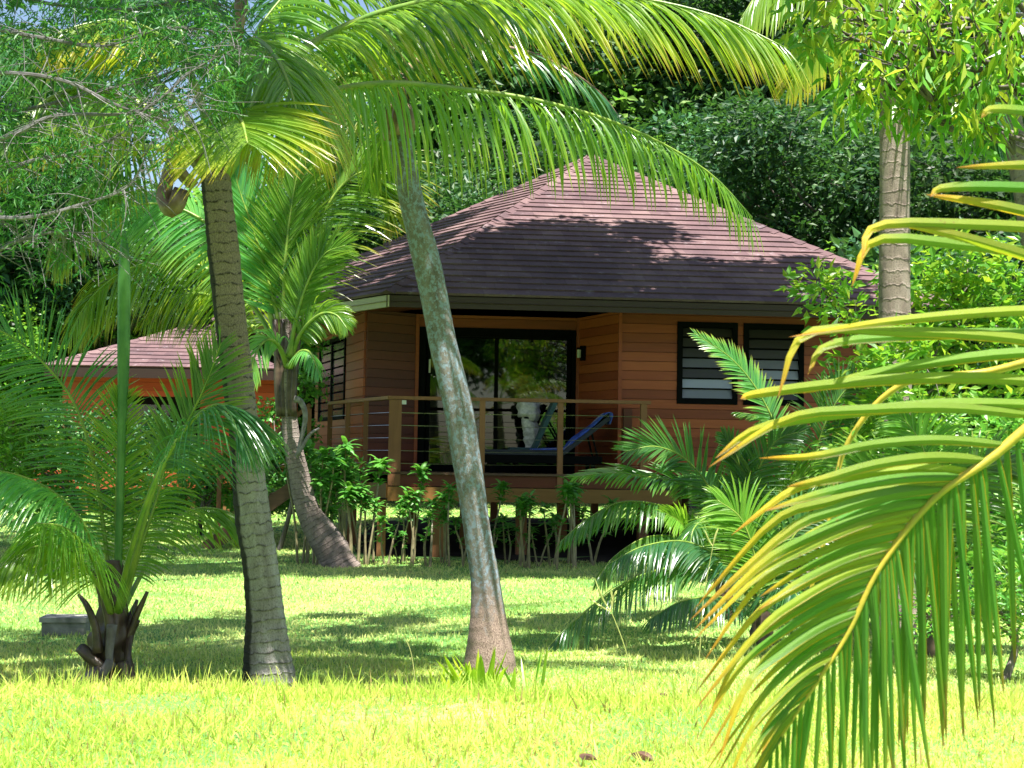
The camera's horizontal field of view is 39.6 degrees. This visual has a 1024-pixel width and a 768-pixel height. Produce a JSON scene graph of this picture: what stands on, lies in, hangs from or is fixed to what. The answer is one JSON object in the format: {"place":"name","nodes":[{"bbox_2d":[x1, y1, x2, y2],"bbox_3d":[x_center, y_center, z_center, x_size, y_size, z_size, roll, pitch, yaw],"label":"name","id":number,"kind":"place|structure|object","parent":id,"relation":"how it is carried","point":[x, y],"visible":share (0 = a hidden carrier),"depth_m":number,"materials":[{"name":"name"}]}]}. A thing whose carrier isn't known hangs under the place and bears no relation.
{"place":"outdoors","nodes":[
{"label":"outdoors","id":0,"kind":"place"},
{"bbox_2d":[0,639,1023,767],"bbox_3d":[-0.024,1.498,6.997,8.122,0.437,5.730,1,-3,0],"label":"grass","id":1,"kind":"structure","parent":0,"point":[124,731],"depth_m":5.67,"materials":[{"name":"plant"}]},
{"bbox_2d":[0,468,1023,767],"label":"lawn","id":2,"kind":"structure","parent":0,"point":[392,646],"depth_m":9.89,"materials":[{"name":"plant"}]},
{"bbox_2d":[0,300,75,442],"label":"background tree","id":3,"kind":"object","parent":2,"relation":"on","point":[24,317],"visible":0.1,"depth_m":42.46,"materials":[{"name":"green plant"}]},
{"bbox_2d":[0,389,106,526],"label":"shrub","id":4,"kind":"object","parent":2,"relation":"on","point":[10,449],"visible":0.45,"depth_m":19.84,"materials":[{"name":"green plant"}]},
{"bbox_2d":[0,290,116,469],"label":"background tree","id":5,"kind":"object","parent":2,"relation":"on","point":[36,327],"visible":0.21,"depth_m":41.47,"materials":[{"name":"green plant"}]},
{"bbox_2d":[39,614,90,635],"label":"stone block","id":6,"kind":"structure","parent":2,"relation":"on","point":[63,624],"depth_m":10.24,"materials":[{"name":"stone"}]},
{"bbox_2d":[0,226,153,470],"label":"background tree","id":7,"kind":"object","parent":2,"relation":"on","point":[9,277],"visible":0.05,"depth_m":42.12,"materials":[{"name":"green plant"}]},
{"bbox_2d":[1,157,158,468],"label":"background tree","id":8,"kind":"object","parent":2,"relation":"on","point":[21,296],"visible":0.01,"depth_m":43.15,"materials":[{"name":"green plant"}]},
{"bbox_2d":[0,14,187,234],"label":"background tree","id":9,"kind":"object","parent":2,"relation":"on","point":[68,162],"visible":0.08,"depth_m":42.13,"materials":[{"name":"green plant"}]},
{"bbox_2d":[0,157,190,492],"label":"background tree","id":10,"kind":"object","parent":2,"relation":"on","point":[76,285],"visible":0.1,"depth_m":41.98,"materials":[{"name":"green plant"}]},
{"bbox_2d":[29,396,208,518],"bbox_3d":[-8.256,1.625,30.077,4.014,2.741,1.718,0,-3,8],"label":"shrub","id":11,"kind":"object","parent":2,"relation":"on","point":[82,435],"visible":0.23,"depth_m":30.00,"materials":[{"name":"green plant"}]},
{"bbox_2d":[11,166,245,490],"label":"background tree","id":12,"kind":"object","parent":2,"relation":"on","point":[197,193],"depth_m":43.65,"materials":[{"name":"green plant"}]},
{"bbox_2d":[0,231,289,686],"bbox_3d":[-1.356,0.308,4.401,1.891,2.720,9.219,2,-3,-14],"label":"coconut palm","id":13,"kind":"object","parent":2,"relation":"on","point":[114,621],"visible":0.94,"depth_m":7.81,"materials":[{"name":"green plant"}]},
{"bbox_2d":[0,0,299,313],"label":"casuarina tree","id":14,"kind":"object","parent":2,"relation":"on","point":[14,134],"visible":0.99,"depth_m":6.69,"materials":[{"name":"green plant"}]},
{"bbox_2d":[0,0,299,106],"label":"rain tree","id":15,"kind":"object","parent":2,"relation":"on","point":[49,93],"visible":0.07,"depth_m":25.25,"materials":[{"name":"green plant"}]},
{"bbox_2d":[33,323,305,510],"bbox_3d":[-8.503,0.723,36.270,5.971,5.008,7.983,1,-3,0],"label":"bungalow","id":16,"kind":"object","parent":2,"relation":"on","point":[146,366],"visible":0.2,"depth_m":35.31,"materials":[{"name":"wood"}]},
{"bbox_2d":[116,396,199,471],"bbox_3d":[-8.803,1.244,35.392,2.059,1.862,0.060,1,-3,-2],"label":"sliding door","id":17,"kind":"structure","parent":16,"relation":"in","point":[146,401],"depth_m":35.41,"materials":[{"name":"black metal"}]},
{"bbox_2d":[139,428,295,535],"bbox_3d":[-4.837,1.698,23.894,2.968,2.092,1.646,1,-3,0],"label":"shrub","id":18,"kind":"object","parent":2,"relation":"on","point":[207,489],"visible":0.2,"depth_m":23.60,"materials":[{"name":"green plant"}]},
{"bbox_2d":[105,183,372,395],"bbox_3d":[-7.328,-0.895,39.718,8.276,9.077,7.720,1,-3,0],"label":"background tree","id":19,"kind":"object","parent":2,"relation":"on","point":[178,281],"visible":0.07,"depth_m":38.69,"materials":[{"name":"green plant"}]},
{"bbox_2d":[58,115,446,567],"bbox_3d":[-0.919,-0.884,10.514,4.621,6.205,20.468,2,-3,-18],"label":"coconut palm","id":20,"kind":"object","parent":2,"relation":"on","point":[301,283],"visible":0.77,"depth_m":17.67,"materials":[{"name":"green plant"}]},
{"bbox_2d":[256,321,336,549],"bbox_3d":[-3.445,0.738,21.470,1.781,3.725,1.408,-2,-4,43],"label":"shrub","id":21,"kind":"object","parent":2,"relation":"on","point":[269,417],"visible":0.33,"depth_m":21.39,"materials":[{"name":"green plant"}]},
{"bbox_2d":[270,444,328,563],"bbox_3d":[-2.713,1.553,18.059,0.792,1.562,0.523,1,-3,-7],"label":"stem plant","id":22,"kind":"object","parent":2,"relation":"on","point":[306,545],"visible":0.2,"depth_m":17.99,"materials":[{"name":"green plant"}]},
{"bbox_2d":[303,438,347,564],"bbox_3d":[-2.405,1.494,17.716,0.548,1.636,0.830,4,-4,-43],"label":"stem plant","id":23,"kind":"object","parent":2,"relation":"on","point":[331,460],"visible":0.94,"depth_m":17.62,"materials":[{"name":"green plant"}]},
{"bbox_2d":[259,345,392,500],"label":"background tree","id":24,"kind":"object","parent":2,"relation":"on","point":[306,373],"visible":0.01,"depth_m":41.60,"materials":[{"name":"green plant"}]},
{"bbox_2d":[318,499,339,522],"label":"stem plant","id":25,"kind":"object","parent":2,"relation":"on","point":[332,512],"visible":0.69,"depth_m":17.73,"materials":[{"name":"green plant"}]},
{"bbox_2d":[320,468,337,520],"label":"stem plant","id":26,"kind":"object","parent":2,"relation":"on","point":[332,492],"visible":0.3,"depth_m":18.42,"materials":[{"name":"green plant"}]},
{"bbox_2d":[306,447,372,532],"bbox_3d":[-2.373,1.661,18.966,0.929,1.651,1.112,3,-4,-34],"label":"shrub","id":27,"kind":"object","parent":2,"relation":"on","point":[360,476],"visible":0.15,"depth_m":18.94,"materials":[{"name":"green plant"}]},
{"bbox_2d":[320,436,361,539],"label":"stem plant","id":28,"kind":"object","parent":2,"relation":"on","point":[347,450],"visible":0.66,"depth_m":18.24,"materials":[{"name":"green plant"}]},
{"bbox_2d":[336,481,359,553],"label":"stem plant","id":29,"kind":"object","parent":2,"relation":"on","point":[348,491],"visible":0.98,"depth_m":17.49,"materials":[{"name":"green plant"}]},
{"bbox_2d":[342,479,373,561],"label":"stem plant","id":30,"kind":"object","parent":2,"relation":"on","point":[361,492],"visible":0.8,"depth_m":17.65,"materials":[{"name":"green plant"}]},
{"bbox_2d":[358,489,385,564],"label":"stem plant","id":31,"kind":"object","parent":2,"relation":"on","point":[366,559],"visible":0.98,"depth_m":17.70,"materials":[{"name":"green plant"}]},
{"bbox_2d":[364,454,394,563],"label":"stem plant","id":32,"kind":"object","parent":2,"relation":"on","point":[380,464],"visible":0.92,"depth_m":17.96,"materials":[{"name":"green plant"}]},
{"bbox_2d":[247,151,532,501],"bbox_3d":[-3.980,-1.493,42.635,9.734,10.676,9.080,1,-3,-7],"label":"background tree","id":33,"kind":"object","parent":2,"relation":"on","point":[445,183],"visible":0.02,"depth_m":40.00,"materials":[{"name":"green plant"}]},
{"bbox_2d":[373,505,408,563],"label":"stem plant","id":34,"kind":"object","parent":2,"relation":"on","point":[381,522],"visible":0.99,"depth_m":17.64,"materials":[{"name":"green plant"}]},
{"bbox_2d":[387,524,407,562],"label":"stem plant","id":35,"kind":"object","parent":2,"relation":"on","point":[403,533],"visible":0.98,"depth_m":17.95,"materials":[{"name":"green plant"}]},
{"bbox_2d":[245,42,561,486],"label":"background tree","id":36,"kind":"object","parent":2,"relation":"on","point":[434,136],"visible":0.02,"depth_m":49.47,"materials":[{"name":"green plant"}]},
{"bbox_2d":[396,495,415,561],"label":"stem plant","id":37,"kind":"object","parent":2,"relation":"on","point":[404,529],"visible":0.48,"depth_m":18.30,"materials":[{"name":"green plant"}]},
{"bbox_2d":[0,0,817,686],"bbox_3d":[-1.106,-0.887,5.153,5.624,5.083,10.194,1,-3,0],"label":"coconut palm","id":38,"kind":"object","parent":2,"relation":"on","point":[304,82],"visible":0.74,"depth_m":8.10,"materials":[{"name":"green plant"}]},
{"bbox_2d":[298,100,519,241],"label":"background tree","id":39,"kind":"object","parent":2,"relation":"on","point":[423,175],"visible":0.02,"depth_m":43.44,"materials":[{"name":"green plant"}]},
{"bbox_2d":[397,486,424,565],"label":"stem plant","id":40,"kind":"object","parent":2,"relation":"on","point":[407,497],"visible":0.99,"depth_m":17.62,"materials":[{"name":"green plant"}]},
{"bbox_2d":[332,158,501,507],"bbox_3d":[-1.292,-1.060,40.622,8.274,9.729,8.870,-2,-4,43],"label":"background tree","id":41,"kind":"object","parent":2,"relation":"on","point":[444,211],"visible":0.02,"depth_m":38.31,"materials":[{"name":"green plant"}]},
{"bbox_2d":[408,462,432,559],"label":"stem plant","id":42,"kind":"object","parent":2,"relation":"on","point":[421,470],"visible":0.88,"depth_m":18.32,"materials":[{"name":"green plant"}]},
{"bbox_2d":[415,496,443,566],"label":"stem plant","id":43,"kind":"object","parent":2,"relation":"on","point":[434,505],"visible":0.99,"depth_m":17.51,"materials":[{"name":"green plant"}]},
{"bbox_2d":[433,504,452,562],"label":"stem plant","id":44,"kind":"object","parent":2,"relation":"on","point":[444,513],"visible":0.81,"depth_m":18.08,"materials":[{"name":"green plant"}]},
{"bbox_2d":[433,490,458,554],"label":"stem plant","id":45,"kind":"object","parent":2,"relation":"on","point":[441,498],"visible":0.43,"depth_m":18.38,"materials":[{"name":"green plant"}]},
{"bbox_2d":[439,480,457,566],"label":"stem plant","id":46,"kind":"object","parent":2,"relation":"on","point":[451,489],"visible":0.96,"depth_m":17.75,"materials":[{"name":"green plant"}]},
{"bbox_2d":[247,0,655,674],"bbox_3d":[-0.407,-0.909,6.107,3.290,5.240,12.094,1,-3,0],"label":"coconut palm","id":47,"kind":"object","parent":2,"relation":"on","point":[487,628],"visible":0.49,"depth_m":8.95,"materials":[{"name":"green plant"}]},
{"bbox_2d":[428,663,476,688],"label":"fern","id":48,"kind":"object","parent":2,"relation":"on","point":[448,683],"visible":0.34,"depth_m":7.78,"materials":[{"name":"green plant"}]},
{"bbox_2d":[449,516,466,565],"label":"stem plant","id":49,"kind":"object","parent":2,"relation":"on","point":[456,520],"visible":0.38,"depth_m":17.84,"materials":[{"name":"green plant"}]},
{"bbox_2d":[435,646,508,691],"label":"grass tuft","id":50,"kind":"object","parent":2,"relation":"on","point":[479,667],"visible":0.52,"depth_m":7.78,"materials":[{"name":"green plant"}]},
{"bbox_2d":[489,479,513,550],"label":"stem plant","id":51,"kind":"object","parent":2,"relation":"on","point":[502,486],"visible":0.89,"depth_m":18.64,"materials":[{"name":"green plant"}]},
{"bbox_2d":[494,513,515,563],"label":"stem plant","id":52,"kind":"object","parent":2,"relation":"on","point":[508,525],"visible":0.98,"depth_m":18.43,"materials":[{"name":"green plant"}]},
{"bbox_2d":[0,661,1023,717],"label":"grass","id":53,"kind":"structure","parent":2,"relation":"on","point":[1012,699],"depth_m":6.52,"materials":[{"name":"plant"}]},
{"bbox_2d":[0,494,1023,543],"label":"grass","id":54,"kind":"structure","parent":2,"relation":"on","point":[299,530],"depth_m":31.09,"materials":[{"name":"plant"}]},
{"bbox_2d":[495,650,546,691],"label":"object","id":55,"kind":"object","parent":2,"relation":"on","point":[513,681],"visible":0.59,"depth_m":7.82,"materials":[{"name":"green plant"}]},
{"bbox_2d":[512,492,534,566],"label":"stem plant","id":56,"kind":"object","parent":2,"relation":"on","point":[521,498],"visible":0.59,"depth_m":18.02,"materials":[{"name":"green plant"}]},
{"bbox_2d":[508,489,539,567],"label":"stem plant","id":57,"kind":"object","parent":2,"relation":"on","point":[523,504],"visible":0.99,"depth_m":17.84,"materials":[{"name":"green plant"}]},
{"bbox_2d":[367,0,706,488],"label":"background tree","id":58,"kind":"object","parent":2,"relation":"on","point":[419,106],"visible":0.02,"depth_m":50.33,"materials":[{"name":"green plant"}]},
{"bbox_2d":[526,518,558,566],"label":"stem plant","id":59,"kind":"object","parent":2,"relation":"on","point":[532,544],"visible":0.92,"depth_m":18.10,"materials":[{"name":"green plant"}]},
{"bbox_2d":[533,501,563,565],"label":"stem plant","id":60,"kind":"object","parent":2,"relation":"on","point":[544,511],"visible":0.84,"depth_m":18.11,"materials":[{"name":"green plant"}]},
{"bbox_2d":[439,93,685,488],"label":"background tree","id":61,"kind":"object","parent":2,"relation":"on","point":[534,133],"visible":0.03,"depth_m":45.88,"materials":[{"name":"green plant"}]},
{"bbox_2d":[416,103,717,503],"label":"background tree","id":62,"kind":"object","parent":2,"relation":"on","point":[537,143],"visible":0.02,"depth_m":42.65,"materials":[{"name":"green plant"}]},
{"bbox_2d":[555,480,579,569],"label":"stem plant","id":63,"kind":"object","parent":2,"relation":"on","point":[566,488],"visible":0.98,"depth_m":17.62,"materials":[{"name":"green plant"}]},
{"bbox_2d":[555,478,583,563],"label":"stem plant","id":64,"kind":"object","parent":2,"relation":"on","point":[569,555],"visible":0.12,"depth_m":18.59,"materials":[{"name":"green plant"}]},
{"bbox_2d":[556,476,587,567],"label":"stem plant","id":65,"kind":"object","parent":2,"relation":"on","point":[573,504],"visible":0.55,"depth_m":17.85,"materials":[{"name":"green plant"}]},
{"bbox_2d":[202,154,972,557],"bbox_3d":[1.879,-0.728,26.006,13.740,7.195,13.942,1,-3,0],"label":"bungalow","id":66,"kind":"object","parent":2,"relation":"on","point":[586,310],"visible":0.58,"depth_m":20.79,"materials":[{"name":"wood"}]},
{"bbox_2d":[318,335,346,421],"bbox_3d":[-2.866,-0.071,22.689,0.050,1.306,1.909,2,-3,-19],"label":"louvre window","id":67,"kind":"structure","parent":66,"relation":"in","point":[331,365],"depth_m":22.56,"materials":[{"name":"glass"}]},
{"bbox_2d":[417,327,575,472],"bbox_3d":[-0.205,0.243,21.359,2.400,2.155,0.120,1,-3,-5],"label":"sliding door","id":68,"kind":"structure","parent":66,"relation":"in","point":[497,363],"depth_m":21.39,"materials":[{"name":"glass"}]},
{"bbox_2d":[508,403,571,473],"bbox_3d":[0.398,0.764,20.650,0.900,1.055,0.500,1,-3,-5],"label":"sun lounger","id":69,"kind":"object","parent":66,"relation":"on","point":[545,422],"visible":0.3,"depth_m":20.45,"materials":[{"name":"black metal"}]},
{"bbox_2d":[516,402,540,447],"bbox_3d":[0.245,0.669,20.839,0.382,0.792,0.355,1,-3,0],"label":"cloth bundle","id":70,"kind":"object","parent":69,"relation":"on","point":[529,413],"visible":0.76,"depth_m":20.73,"materials":[{"name":"white fabric"}]},
{"bbox_2d":[485,416,609,472],"bbox_3d":[0.472,0.857,20.109,1.766,0.812,0.620,1,-3,-5],"label":"sun lounger","id":71,"kind":"object","parent":66,"relation":"on","point":[491,459],"visible":0.72,"depth_m":19.80,"materials":[{"name":"blue metal"}]},
{"bbox_2d":[530,412,612,449],"bbox_3d":[0.833,0.676,20.120,1.132,0.569,0.508,1,-3,-3],"label":"towel","id":72,"kind":"object","parent":71,"relation":"on","point":[591,425],"visible":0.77,"depth_m":19.96,"materials":[{"name":"fabric"}]},
{"bbox_2d":[676,321,737,404],"bbox_3d":[2.801,-0.296,20.465,0.879,1.177,0.135,1,-3,-5],"label":"louvre window","id":73,"kind":"structure","parent":66,"relation":"in","point":[699,378],"depth_m":20.43,"materials":[{"name":"glass"}]},
{"bbox_2d":[743,323,803,405],"bbox_3d":[3.768,-0.276,20.550,0.886,1.177,0.135,1,-3,-5],"label":"louvre window","id":74,"kind":"structure","parent":66,"relation":"in","point":[768,344],"depth_m":20.53,"materials":[{"name":"glass"}]},
{"bbox_2d":[575,495,618,565],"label":"stem plant","id":75,"kind":"object","parent":2,"relation":"on","point":[583,515],"visible":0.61,"depth_m":18.24,"materials":[{"name":"green plant"}]},
{"bbox_2d":[587,579,636,693],"bbox_3d":[0.509,1.285,7.240,0.262,0.582,0.013,1,-3,0],"label":"grass stalk","id":76,"kind":"object","parent":2,"relation":"on","point":[603,600],"depth_m":7.25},
{"bbox_2d":[450,0,784,173],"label":"background tree","id":77,"kind":"object","parent":2,"relation":"on","point":[675,89],"visible":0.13,"depth_m":48.21,"materials":[{"name":"green plant"}]},
{"bbox_2d":[577,122,700,186],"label":"background tree","id":78,"kind":"object","parent":2,"relation":"on","point":[660,138],"visible":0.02,"depth_m":44.75,"materials":[{"name":"green plant"}]},
{"bbox_2d":[632,751,653,761],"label":"dry leaf","id":79,"kind":"object","parent":2,"relation":"on","point":[643,756],"visible":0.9,"depth_m":5.06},
{"bbox_2d":[551,140,802,507],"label":"background tree","id":80,"kind":"object","parent":2,"relation":"on","point":[685,178],"depth_m":40.45,"materials":[{"name":"green plant"}]},
{"bbox_2d":[556,411,832,619],"bbox_3d":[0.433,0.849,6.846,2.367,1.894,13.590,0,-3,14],"label":"feather palm","id":81,"kind":"object","parent":2,"relation":"on","point":[740,465],"visible":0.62,"depth_m":12.08,"materials":[{"name":"green plant"}]},
{"bbox_2d":[532,1,870,125],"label":"background tree","id":82,"kind":"object","parent":2,"relation":"on","point":[693,68],"depth_m":51.25,"materials":[{"name":"green plant"}]},
{"bbox_2d":[697,528,718,691],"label":"grass stalk","id":83,"kind":"object","parent":2,"relation":"on","point":[708,539],"depth_m":7.15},
{"bbox_2d":[545,471,880,651],"bbox_3d":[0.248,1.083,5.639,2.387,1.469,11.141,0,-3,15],"label":"feather palm","id":84,"kind":"object","parent":2,"relation":"on","point":[723,513],"visible":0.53,"depth_m":10.42,"materials":[{"name":"green plant"}]},
{"bbox_2d":[535,0,908,152],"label":"background tree","id":85,"kind":"object","parent":2,"relation":"on","point":[625,98],"visible":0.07,"depth_m":48.05,"materials":[{"name":"green plant"}]},
{"bbox_2d":[630,76,879,497],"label":"background tree","id":86,"kind":"object","parent":2,"relation":"on","point":[679,122],"visible":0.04,"depth_m":44.40,"materials":[{"name":"green plant"}]},
{"bbox_2d":[716,140,846,508],"bbox_3d":[7.539,-1.380,40.794,9.718,10.659,9.066,0,-3,15],"label":"background tree","id":87,"kind":"object","parent":2,"relation":"on","point":[794,184],"visible":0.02,"depth_m":38.00,"materials":[{"name":"green plant"}]},
{"bbox_2d":[687,327,878,590],"bbox_3d":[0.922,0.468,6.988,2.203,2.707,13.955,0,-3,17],"label":"feather palm","id":88,"kind":"object","parent":2,"relation":"on","point":[735,362],"visible":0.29,"depth_m":13.22,"materials":[{"name":"green plant"}]},
{"bbox_2d":[611,0,1023,154],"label":"background tree","id":89,"kind":"object","parent":2,"relation":"on","point":[728,9],"visible":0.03,"depth_m":46.83,"materials":[{"name":"green plant"}]},
{"bbox_2d":[666,81,976,256],"bbox_3d":[8.205,-1.899,36.049,8.985,11.186,9.221,3,-4,-38],"label":"background tree","id":90,"kind":"object","parent":2,"relation":"on","point":[761,153],"visible":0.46,"depth_m":34.58,"materials":[{"name":"green plant"}]},
{"bbox_2d":[690,104,1023,767],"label":"coconut palm","id":91,"kind":"object","parent":2,"relation":"on","point":[874,502],"visible":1,"depth_m":3.17,"materials":[{"name":"green plant"}]},
{"bbox_2d":[736,0,1016,629],"bbox_3d":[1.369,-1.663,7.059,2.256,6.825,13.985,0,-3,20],"label":"coconut palm","id":92,"kind":"object","parent":2,"relation":"on","point":[894,296],"visible":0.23,"depth_m":11.57,"materials":[{"name":"green plant"}]},
{"bbox_2d":[767,0,1023,169],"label":"broadleaf tree","id":93,"kind":"object","parent":2,"relation":"on","point":[936,72],"visible":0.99,"depth_m":8.88,"materials":[{"name":"green plant"}]},
{"bbox_2d":[775,229,1023,452],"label":"shrub","id":94,"kind":"object","parent":2,"relation":"on","point":[955,282],"visible":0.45,"depth_m":13.61,"materials":[{"name":"green plant"}]},
{"bbox_2d":[833,310,970,640],"bbox_3d":[2.926,0.756,10.766,0.998,2.678,0.829,2,-3,-16],"label":"shrub","id":95,"kind":"object","parent":2,"relation":"on","point":[917,351],"visible":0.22,"depth_m":10.75,"materials":[{"name":"green plant"}]},
{"bbox_2d":[781,96,1023,489],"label":"background tree","id":96,"kind":"object","parent":2,"relation":"on","point":[868,119],"visible":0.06,"depth_m":35.18,"materials":[{"name":"green plant"}]},
{"bbox_2d":[789,392,1023,618],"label":"shrub","id":97,"kind":"object","parent":2,"relation":"on","point":[1005,422],"visible":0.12,"depth_m":12.40,"materials":[{"name":"green plant"}]},
{"bbox_2d":[824,228,990,259],"bbox_3d":[8.403,-0.319,32.858,6.254,7.987,7.344,1,-3,-2],"label":"background tree","id":98,"kind":"object","parent":2,"relation":"on","point":[832,248],"visible":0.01,"depth_m":32.51,"materials":[{"name":"green plant"}]},
{"bbox_2d":[811,248,1015,511],"bbox_3d":[7.254,0.190,26.655,7.237,6.062,7.367,3,-4,-30],"label":"background tree","id":99,"kind":"object","parent":2,"relation":"on","point":[952,255],"visible":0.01,"depth_m":23.98,"materials":[{"name":"green plant"}]},
{"bbox_2d":[806,388,1023,657],"bbox_3d":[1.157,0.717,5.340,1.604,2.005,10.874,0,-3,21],"label":"feather palm","id":100,"kind":"object","parent":2,"relation":"on","point":[909,424],"visible":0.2,"depth_m":9.98,"materials":[{"name":"green plant"}]},
{"bbox_2d":[818,0,1023,265],"bbox_3d":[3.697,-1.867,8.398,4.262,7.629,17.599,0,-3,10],"label":"coconut palm","id":101,"kind":"object","parent":2,"relation":"on","point":[1016,175],"visible":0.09,"depth_m":14.87,"materials":[{"name":"plant"}]},
{"bbox_2d":[828,226,1023,543],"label":"background tree","id":102,"kind":"object","parent":2,"relation":"on","point":[845,250],"visible":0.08,"depth_m":22.84,"materials":[{"name":"green plant"}]},
{"bbox_2d":[874,113,1016,251],"bbox_3d":[12.545,-1.249,32.738,8.300,9.759,8.897,0,-3,14],"label":"background tree","id":103,"kind":"object","parent":2,"relation":"on","point":[952,173],"visible":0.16,"depth_m":31.16,"materials":[{"name":"green plant"}]},
{"bbox_2d":[880,526,1023,680],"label":"shrub","id":104,"kind":"object","parent":2,"relation":"on","point":[1003,591],"visible":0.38,"depth_m":8.87,"materials":[{"name":"green plant"}]},
{"bbox_2d":[0,0,1023,463],"label":"sky","id":105,"kind":"structure","parent":0,"point":[34,7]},
{"bbox_2d":[353,517,1023,569],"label":"bare ground","id":106,"kind":"structure","parent":0,"point":[612,545],"depth_m":23.15,"materials":[{"name":"soil"}]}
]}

